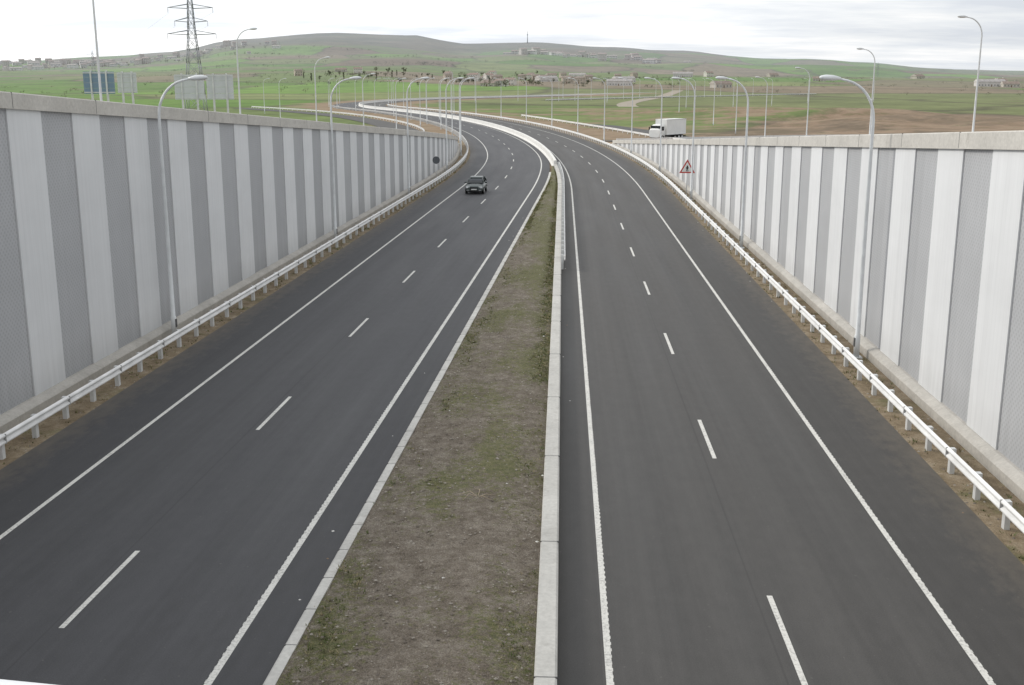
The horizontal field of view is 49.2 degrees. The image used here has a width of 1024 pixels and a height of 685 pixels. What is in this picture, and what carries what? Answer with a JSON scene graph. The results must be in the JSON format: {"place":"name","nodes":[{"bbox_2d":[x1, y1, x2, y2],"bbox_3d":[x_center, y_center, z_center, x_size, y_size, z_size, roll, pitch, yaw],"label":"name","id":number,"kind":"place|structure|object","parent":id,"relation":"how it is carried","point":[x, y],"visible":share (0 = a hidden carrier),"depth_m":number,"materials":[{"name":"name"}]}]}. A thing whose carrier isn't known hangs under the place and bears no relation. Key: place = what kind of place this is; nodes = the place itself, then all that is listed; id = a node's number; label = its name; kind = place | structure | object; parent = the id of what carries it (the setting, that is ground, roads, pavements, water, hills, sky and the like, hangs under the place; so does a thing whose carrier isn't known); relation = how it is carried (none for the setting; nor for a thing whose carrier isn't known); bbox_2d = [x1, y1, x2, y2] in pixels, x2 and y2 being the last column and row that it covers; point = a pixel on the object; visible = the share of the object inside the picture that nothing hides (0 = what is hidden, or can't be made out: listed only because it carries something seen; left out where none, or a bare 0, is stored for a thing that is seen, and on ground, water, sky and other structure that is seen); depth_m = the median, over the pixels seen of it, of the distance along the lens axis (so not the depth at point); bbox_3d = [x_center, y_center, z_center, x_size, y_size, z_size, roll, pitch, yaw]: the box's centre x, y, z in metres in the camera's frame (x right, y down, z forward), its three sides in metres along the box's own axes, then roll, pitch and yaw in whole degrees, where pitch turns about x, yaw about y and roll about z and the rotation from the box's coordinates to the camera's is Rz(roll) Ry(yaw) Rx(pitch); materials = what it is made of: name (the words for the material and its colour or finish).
{"place":"outdoors","nodes":[
{"label":"outdoors","id":0,"kind":"place"},
{"bbox_2d":[0,101,549,684],"bbox_3d":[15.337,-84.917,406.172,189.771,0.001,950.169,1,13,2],"label":"road","id":1,"kind":"structure","parent":0,"point":[206,499],"depth_m":32.20,"materials":[{"name":"grey asphalt"}]},
{"bbox_2d":[263,172,550,684],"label":"kerb","id":2,"kind":"structure","parent":1,"relation":"on","point":[283,658],"depth_m":28.29,"materials":[{"name":"concrete"}]},
{"bbox_2d":[464,176,486,193],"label":"car","id":3,"kind":"object","parent":1,"relation":"on","point":[476,183],"visible":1,"depth_m":107.59,"materials":[{"name":"grey paint"}]},
{"bbox_2d":[235,108,418,130],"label":"service road","id":4,"kind":"structure","parent":0,"point":[380,123],"depth_m":301.01,"materials":[{"name":"grey asphalt"}]},
{"bbox_2d":[276,166,557,684],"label":"median ground","id":5,"kind":"structure","parent":0,"point":[474,617],"depth_m":26.67,"materials":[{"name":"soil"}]},
{"bbox_2d":[459,489,492,499],"bbox_3d":[-0.908,3.983,28.974,0.938,0.142,0.812,10,17,36],"label":"dry branch","id":6,"kind":"object","parent":5,"relation":"on","point":[476,495],"visible":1,"depth_m":29.01,"materials":[{"name":"beige wood"}]},
{"bbox_2d":[534,164,561,684],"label":"median wall","id":7,"kind":"structure","parent":5,"relation":"on","point":[546,662],"depth_m":27.43,"materials":[{"name":"concrete"}]},
{"bbox_2d":[558,162,565,268],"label":"guardrail","id":8,"kind":"object","parent":7,"relation":"on","point":[563,253],"visible":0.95,"depth_m":80.25,"materials":[{"name":"metal"}]},
{"bbox_2d":[0,33,1023,576],"bbox_3d":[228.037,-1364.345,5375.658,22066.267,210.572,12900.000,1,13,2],"label":"terrain","id":9,"kind":"structure","parent":0,"point":[940,101],"depth_m":1015.99,"materials":[{"name":"green plant"}]},
{"bbox_2d":[2,60,9,66],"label":"house","id":10,"kind":"structure","parent":9,"relation":"on","point":[5,62],"depth_m":3336.06,"materials":[{"name":"white concrete"}]},
{"bbox_2d":[10,67,22,69],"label":"house","id":11,"kind":"structure","parent":9,"relation":"on","point":[16,68],"depth_m":3160.45,"materials":[{"name":"white concrete"}]},
{"bbox_2d":[0,679,53,684],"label":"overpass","id":12,"kind":"object","parent":9,"relation":"on","point":[7,682],"depth_m":1.01,"materials":[{"name":"concrete"}]},
{"bbox_2d":[31,65,43,69],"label":"house","id":13,"kind":"structure","parent":9,"relation":"on","point":[40,67],"depth_m":3152.88,"materials":[{"name":"white concrete"}]},
{"bbox_2d":[51,62,61,66],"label":"house","id":14,"kind":"structure","parent":9,"relation":"on","point":[58,64],"depth_m":3289.05,"materials":[{"name":"white concrete"}]},
{"bbox_2d":[59,58,66,64],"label":"house","id":15,"kind":"structure","parent":9,"relation":"on","point":[63,61],"depth_m":3414.04,"materials":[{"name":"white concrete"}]},
{"bbox_2d":[67,63,78,67],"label":"house","id":16,"kind":"structure","parent":9,"relation":"on","point":[74,65],"depth_m":3169.33,"materials":[{"name":"white concrete"}]},
{"bbox_2d":[92,0,102,100],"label":"street lamp","id":17,"kind":"object","parent":9,"relation":"on","point":[98,68],"visible":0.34,"depth_m":76.80,"materials":[{"name":"metal"}]},
{"bbox_2d":[83,70,114,101],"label":"road sign board","id":18,"kind":"object","parent":9,"relation":"on","point":[91,82],"visible":0.59,"depth_m":117.89,"materials":[{"name":"blue metal"}]},
{"bbox_2d":[117,71,137,103],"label":"road sign board","id":19,"kind":"object","parent":9,"relation":"on","point":[126,82],"visible":0.74,"depth_m":117.77,"materials":[{"name":"metal"}]},
{"bbox_2d":[134,59,141,64],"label":"house","id":20,"kind":"structure","parent":9,"relation":"on","point":[138,61],"depth_m":3260.20,"materials":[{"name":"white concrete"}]},
{"bbox_2d":[142,57,150,63],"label":"house","id":21,"kind":"structure","parent":9,"relation":"on","point":[146,60],"depth_m":3285.93,"materials":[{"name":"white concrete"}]},
{"bbox_2d":[174,73,204,109],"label":"road sign board","id":22,"kind":"object","parent":9,"relation":"on","point":[190,90],"visible":0.72,"depth_m":118.61,"materials":[{"name":"metal"}]},
{"bbox_2d":[167,0,216,110],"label":"electricity pylon","id":23,"kind":"object","parent":9,"relation":"on","point":[195,35],"visible":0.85,"depth_m":345.77,"materials":[{"name":"silver metal"}]},
{"bbox_2d":[89,16,214,65],"bbox_3d":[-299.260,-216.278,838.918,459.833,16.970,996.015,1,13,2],"label":"power lines","id":24,"kind":"object","parent":23,"relation":"hanging from","point":[149,41],"visible":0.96,"depth_m":552.69,"materials":[{"name":"grey metal"}]},
{"bbox_2d":[206,73,233,112],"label":"road sign board","id":25,"kind":"object","parent":9,"relation":"on","point":[219,86],"visible":0.82,"depth_m":118.73,"materials":[{"name":"metal"}]},
{"bbox_2d":[223,40,230,46],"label":"house","id":26,"kind":"structure","parent":9,"relation":"on","point":[226,43],"depth_m":3755.06,"materials":[{"name":"white concrete"}]},
{"bbox_2d":[0,91,459,433],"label":"retaining wall","id":27,"kind":"structure","parent":9,"relation":"on","point":[84,291],"depth_m":45.81,"materials":[{"name":"concrete"}]},
{"bbox_2d":[236,28,256,113],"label":"street lamp","id":28,"kind":"object","parent":9,"relation":"on","point":[238,68],"visible":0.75,"depth_m":110.04,"materials":[{"name":"metal"}]},
{"bbox_2d":[293,69,302,75],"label":"house","id":29,"kind":"structure","parent":9,"relation":"on","point":[298,72],"depth_m":1525.75,"materials":[{"name":"beige concrete"}]},
{"bbox_2d":[314,56,330,120],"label":"street lamp","id":30,"kind":"object","parent":9,"relation":"on","point":[315,86],"visible":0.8,"depth_m":144.52,"materials":[{"name":"metal"}]},
{"bbox_2d":[251,106,424,130],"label":"guardrail","id":31,"kind":"object","parent":9,"relation":"on","point":[394,120],"visible":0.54,"depth_m":329.53,"materials":[{"name":"metal"}]},
{"bbox_2d":[334,67,346,71],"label":"house","id":32,"kind":"structure","parent":9,"relation":"on","point":[342,69],"depth_m":1677.28,"materials":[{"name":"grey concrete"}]},
{"bbox_2d":[353,67,362,72],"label":"house","id":33,"kind":"structure","parent":9,"relation":"on","point":[357,69],"depth_m":1633.08,"materials":[{"name":"beige concrete"}]},
{"bbox_2d":[362,73,374,125],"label":"street lamp","id":34,"kind":"object","parent":9,"relation":"on","point":[362,96],"visible":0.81,"depth_m":178.93,"materials":[{"name":"metal"}]},
{"bbox_2d":[1,41,741,72],"bbox_3d":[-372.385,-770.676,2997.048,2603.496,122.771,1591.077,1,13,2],"label":"distant trees","id":35,"kind":"object","parent":9,"relation":"on","point":[369,57],"visible":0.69,"depth_m":2840.54,"materials":[{"name":"green plant"}]},
{"bbox_2d":[395,78,405,128],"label":"street lamp","id":36,"kind":"object","parent":9,"relation":"on","point":[395,101],"visible":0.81,"depth_m":214.15,"materials":[{"name":"metal"}]},
{"bbox_2d":[440,78,449,128],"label":"street lamp","id":37,"kind":"object","parent":9,"relation":"on","point":[440,101],"visible":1,"depth_m":243.42,"materials":[{"name":"metal"}]},
{"bbox_2d":[443,73,451,79],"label":"house","id":38,"kind":"structure","parent":9,"relation":"on","point":[447,75],"depth_m":1371.84,"materials":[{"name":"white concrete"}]},
{"bbox_2d":[470,72,480,80],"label":"house","id":39,"kind":"structure","parent":9,"relation":"on","point":[476,75],"depth_m":1317.07,"materials":[{"name":"beige concrete"}]},
{"bbox_2d":[480,80,496,85],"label":"house","id":40,"kind":"structure","parent":9,"relation":"on","point":[492,83],"depth_m":1023.94,"materials":[{"name":"beige concrete"}]},
{"bbox_2d":[483,72,493,79],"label":"house","id":41,"kind":"structure","parent":9,"relation":"on","point":[485,75],"depth_m":1284.80,"materials":[{"name":"white concrete"}]},
{"bbox_2d":[494,77,508,85],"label":"house","id":42,"kind":"structure","parent":9,"relation":"on","point":[500,79],"depth_m":1024.72,"materials":[{"name":"beige concrete"}]},
{"bbox_2d":[505,77,516,84],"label":"house","id":43,"kind":"structure","parent":9,"relation":"on","point":[512,80],"depth_m":1074.80,"materials":[{"name":"beige concrete"}]},
{"bbox_2d":[0,139,1023,564],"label":"verge","id":44,"kind":"structure","parent":9,"relation":"on","point":[52,425],"depth_m":39.77,"materials":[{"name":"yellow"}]},
{"bbox_2d":[158,75,207,333],"bbox_3d":[-13.501,-5.517,46.628,2.316,10.984,0.400,1,13,2],"label":"street lamp","id":45,"kind":"object","parent":44,"relation":"on","point":[174,326],"visible":0.95,"depth_m":46.59,"materials":[{"name":"metal"}]},
{"bbox_2d":[0,105,467,459],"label":"guardrail","id":46,"kind":"object","parent":44,"relation":"on","point":[33,421],"visible":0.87,"depth_m":47.23,"materials":[{"name":"metal"}]},
{"bbox_2d":[330,76,361,237],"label":"street lamp","id":47,"kind":"object","parent":44,"relation":"on","point":[333,178],"visible":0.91,"depth_m":75.21,"materials":[{"name":"metal"}]},
{"bbox_2d":[406,77,429,193],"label":"street lamp","id":48,"kind":"object","parent":44,"relation":"on","point":[408,134],"visible":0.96,"depth_m":103.89,"materials":[{"name":"metal"}]},
{"bbox_2d":[433,156,439,177],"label":"round traffic sign","id":49,"kind":"object","parent":44,"relation":"on","point":[436,160],"visible":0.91,"depth_m":119.94,"materials":[{"name":"grey metal"}]},
{"bbox_2d":[445,77,462,170],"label":"street lamp","id":50,"kind":"object","parent":44,"relation":"on","point":[446,122],"visible":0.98,"depth_m":131.81,"materials":[{"name":"metal"}]},
{"bbox_2d":[459,77,470,143],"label":"street lamp","id":51,"kind":"object","parent":44,"relation":"on","point":[459,109],"visible":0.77,"depth_m":187.84,"materials":[{"name":"metal"}]},
{"bbox_2d":[460,77,474,154],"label":"street lamp","id":52,"kind":"object","parent":44,"relation":"on","point":[460,117],"visible":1,"depth_m":160.00,"materials":[{"name":"metal"}]},
{"bbox_2d":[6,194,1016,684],"bbox_3d":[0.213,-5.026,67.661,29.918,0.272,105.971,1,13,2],"label":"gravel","id":53,"kind":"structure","parent":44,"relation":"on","point":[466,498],"depth_m":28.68,"materials":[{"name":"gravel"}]},
{"bbox_2d":[593,77,604,140],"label":"street lamp","id":54,"kind":"object","parent":44,"relation":"on","point":[604,111],"visible":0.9,"depth_m":187.48,"materials":[{"name":"metal"}]},
{"bbox_2d":[618,77,632,152],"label":"street lamp","id":55,"kind":"object","parent":44,"relation":"on","point":[632,112],"visible":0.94,"depth_m":158.35,"materials":[{"name":"metal"}]},
{"bbox_2d":[644,77,662,171],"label":"street lamp","id":56,"kind":"object","parent":44,"relation":"on","point":[660,125],"visible":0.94,"depth_m":129.49,"materials":[{"name":"metal"}]},
{"bbox_2d":[672,77,695,199],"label":"street lamp","id":57,"kind":"object","parent":44,"relation":"on","point":[691,191],"visible":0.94,"depth_m":100.61,"materials":[{"name":"metal"}]},
{"bbox_2d":[679,159,694,194],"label":"warning sign","id":58,"kind":"object","parent":44,"relation":"on","point":[686,167],"visible":0.89,"depth_m":102.49,"materials":[{"name":"red"}]},
{"bbox_2d":[715,76,748,248],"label":"street lamp","id":59,"kind":"object","parent":44,"relation":"on","point":[744,183],"visible":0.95,"depth_m":71.87,"materials":[{"name":"metal"}]},
{"bbox_2d":[819,75,874,358],"bbox_3d":[12.725,-4.719,43.251,2.316,10.984,0.400,1,13,2],"label":"street lamp","id":60,"kind":"object","parent":44,"relation":"on","point":[856,344],"visible":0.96,"depth_m":43.17,"materials":[{"name":"metal"}]},
{"bbox_2d":[4,67,1022,96],"bbox_3d":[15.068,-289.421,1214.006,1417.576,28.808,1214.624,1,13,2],"label":"distant trees","id":61,"kind":"object","parent":9,"relation":"on","point":[489,79],"visible":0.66,"depth_m":1252.46,"materials":[{"name":"green plant"}]},
{"bbox_2d":[518,73,525,79],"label":"house","id":62,"kind":"structure","parent":9,"relation":"on","point":[523,76],"depth_m":1431.54,"materials":[{"name":"white concrete"}]},
{"bbox_2d":[518,78,526,123],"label":"street lamp","id":63,"kind":"object","parent":9,"relation":"on","point":[526,99],"visible":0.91,"depth_m":273.53,"materials":[{"name":"metal"}]},
{"bbox_2d":[519,48,526,54],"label":"house","id":64,"kind":"structure","parent":9,"relation":"on","point":[522,51],"depth_m":3483.15,"materials":[{"name":"white concrete"}]},
{"bbox_2d":[527,49,536,53],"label":"house","id":65,"kind":"structure","parent":9,"relation":"on","point":[533,51],"depth_m":3499.73,"materials":[{"name":"white concrete"}]},
{"bbox_2d":[535,75,557,81],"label":"house","id":66,"kind":"structure","parent":9,"relation":"on","point":[541,79],"depth_m":1256.76,"materials":[{"name":"white concrete"}]},
{"bbox_2d":[563,75,573,83],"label":"house","id":67,"kind":"structure","parent":9,"relation":"on","point":[567,80],"depth_m":1166.48,"materials":[{"name":"beige concrete"}]},
{"bbox_2d":[568,78,578,135],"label":"street lamp","id":68,"kind":"object","parent":9,"relation":"on","point":[577,112],"visible":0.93,"depth_m":216.66,"materials":[{"name":"metal"}]},
{"bbox_2d":[568,72,586,76],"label":"house","id":69,"kind":"structure","parent":9,"relation":"on","point":[576,74],"depth_m":1627.01,"materials":[{"name":"white concrete"}]},
{"bbox_2d":[575,75,584,83],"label":"house","id":70,"kind":"structure","parent":9,"relation":"on","point":[580,79],"depth_m":1146.23,"materials":[{"name":"beige concrete"}]},
{"bbox_2d":[578,51,586,56],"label":"house","id":71,"kind":"structure","parent":9,"relation":"on","point":[584,53],"depth_m":3556.15,"materials":[{"name":"white concrete"}]},
{"bbox_2d":[584,74,592,81],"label":"house","id":72,"kind":"structure","parent":9,"relation":"on","point":[590,76],"depth_m":1268.10,"materials":[{"name":"beige concrete"}]},
{"bbox_2d":[521,114,681,138],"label":"guardrail","id":73,"kind":"object","parent":9,"relation":"on","point":[622,130],"visible":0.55,"depth_m":248.12,"materials":[{"name":"metal"}]},
{"bbox_2d":[598,52,606,60],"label":"house","id":74,"kind":"structure","parent":9,"relation":"on","point":[602,56],"depth_m":3378.65,"materials":[{"name":"white concrete"}]},
{"bbox_2d":[606,79,632,85],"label":"house","id":75,"kind":"structure","parent":9,"relation":"on","point":[618,82],"depth_m":1070.41,"materials":[{"name":"white concrete"}]},
{"bbox_2d":[612,76,635,81],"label":"house","id":76,"kind":"structure","parent":9,"relation":"on","point":[627,77],"depth_m":1217.76,"materials":[{"name":"white concrete"}]},
{"bbox_2d":[579,124,688,136],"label":"service road","id":77,"kind":"structure","parent":9,"relation":"on","point":[633,129],"depth_m":247.06,"materials":[{"name":"grey asphalt"}]},
{"bbox_2d":[642,59,654,63],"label":"house","id":78,"kind":"structure","parent":9,"relation":"on","point":[651,61],"depth_m":3393.69,"materials":[{"name":"white concrete"}]},
{"bbox_2d":[546,93,815,100],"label":"guardrail","id":79,"kind":"object","parent":9,"relation":"on","point":[675,96],"visible":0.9,"depth_m":651.05,"materials":[{"name":"metal"}]},
{"bbox_2d":[673,72,692,76],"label":"house","id":80,"kind":"structure","parent":9,"relation":"on","point":[683,74],"depth_m":1629.93,"materials":[{"name":"white concrete"}]},
{"bbox_2d":[387,104,1023,533],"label":"guardrail","id":81,"kind":"object","parent":9,"relation":"on","point":[979,482],"visible":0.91,"depth_m":40.52,"materials":[{"name":"metal"}]},
{"bbox_2d":[703,71,713,76],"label":"house","id":82,"kind":"structure","parent":9,"relation":"on","point":[709,73],"depth_m":1674.34,"materials":[{"name":"beige concrete"}]},
{"bbox_2d":[709,80,732,87],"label":"house","id":83,"kind":"structure","parent":9,"relation":"on","point":[723,84],"depth_m":955.03,"materials":[{"name":"beige concrete"}]},
{"bbox_2d":[730,78,737,133],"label":"street lamp","id":84,"kind":"object","parent":9,"relation":"on","point":[736,108],"visible":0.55,"depth_m":221.51,"materials":[{"name":"metal"}]},
{"bbox_2d":[616,134,864,139],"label":"guardrail","id":85,"kind":"object","parent":9,"relation":"on","point":[721,137],"visible":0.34,"depth_m":197.38,"materials":[{"name":"metal"}]},
{"bbox_2d":[755,76,767,136],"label":"street lamp","id":86,"kind":"object","parent":9,"relation":"on","point":[766,106],"visible":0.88,"depth_m":189.11,"materials":[{"name":"metal"}]},
{"bbox_2d":[767,73,778,76],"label":"house","id":87,"kind":"structure","parent":9,"relation":"on","point":[772,74],"depth_m":1798.47,"materials":[{"name":"beige concrete"}]},
{"bbox_2d":[795,67,809,135],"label":"street lamp","id":88,"kind":"object","parent":9,"relation":"on","point":[808,99],"visible":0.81,"depth_m":156.63,"materials":[{"name":"metal"}]},
{"bbox_2d":[612,130,1023,502],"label":"retaining wall","id":89,"kind":"structure","parent":9,"relation":"on","point":[942,332],"depth_m":39.93,"materials":[{"name":"concrete"}]},
{"bbox_2d":[812,76,824,80],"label":"house","id":90,"kind":"structure","parent":9,"relation":"on","point":[815,78],"depth_m":1406.80,"materials":[{"name":"beige concrete"}]},
{"bbox_2d":[856,48,874,133],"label":"street lamp","id":91,"kind":"object","parent":9,"relation":"on","point":[872,87],"visible":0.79,"depth_m":124.04,"materials":[{"name":"metal"}]},
{"bbox_2d":[911,73,924,78],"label":"house","id":92,"kind":"structure","parent":9,"relation":"on","point":[918,76],"depth_m":1510.03,"materials":[{"name":"beige concrete"}]},
{"bbox_2d":[957,15,982,131],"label":"street lamp","id":93,"kind":"object","parent":9,"relation":"on","point":[975,103],"visible":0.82,"depth_m":92.66,"materials":[{"name":"metal"}]},
{"bbox_2d":[974,78,1005,86],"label":"house","id":94,"kind":"structure","parent":9,"relation":"on","point":[989,82],"depth_m":1163.52,"materials":[{"name":"white concrete"}]},
{"bbox_2d":[1000,80,1019,86],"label":"house","id":95,"kind":"structure","parent":9,"relation":"on","point":[1014,83],"depth_m":1148.92,"materials":[{"name":"beige concrete"}]},
{"bbox_2d":[0,0,1023,70],"label":"sky","id":96,"kind":"structure","parent":0,"point":[911,33],"materials":[{"name":"white"}]},
{"bbox_2d":[617,90,682,106],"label":"dirt track","id":97,"kind":"structure","parent":0,"point":[629,103],"depth_m":558.03,"materials":[{"name":"beige soil"}]},
{"bbox_2d":[564,94,800,99],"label":"side road","id":98,"kind":"structure","parent":0,"point":[693,96],"depth_m":680.32,"materials":[{"name":"grey asphalt"}]},
{"bbox_2d":[362,96,1023,684],"bbox_3d":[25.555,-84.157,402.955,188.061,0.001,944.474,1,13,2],"label":"road","id":99,"kind":"structure","parent":0,"point":[706,554],"depth_m":29.45,"materials":[{"name":"grey asphalt"}]},
{"bbox_2d":[0,96,995,684],"bbox_3d":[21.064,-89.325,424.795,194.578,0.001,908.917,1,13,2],"label":"road markings","id":100,"kind":"object","parent":99,"relation":"on","point":[602,592],"visible":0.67,"depth_m":29.58,"materials":[{"name":"paint"}]},
{"bbox_2d":[358,92,647,165],"bbox_3d":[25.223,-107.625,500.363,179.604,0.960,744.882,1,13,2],"label":"concrete barrier","id":101,"kind":"object","parent":99,"relation":"on","point":[546,152],"visible":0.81,"depth_m":324.52,"materials":[{"name":"white concrete"}]},
{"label":"side road","id":102,"kind":"structure","parent":0,"visible":0},
{"bbox_2d":[649,118,685,137],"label":"box truck","id":103,"kind":"object","parent":102,"relation":"on","point":[673,127],"visible":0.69,"depth_m":196.51,"materials":[{"name":"metal"}]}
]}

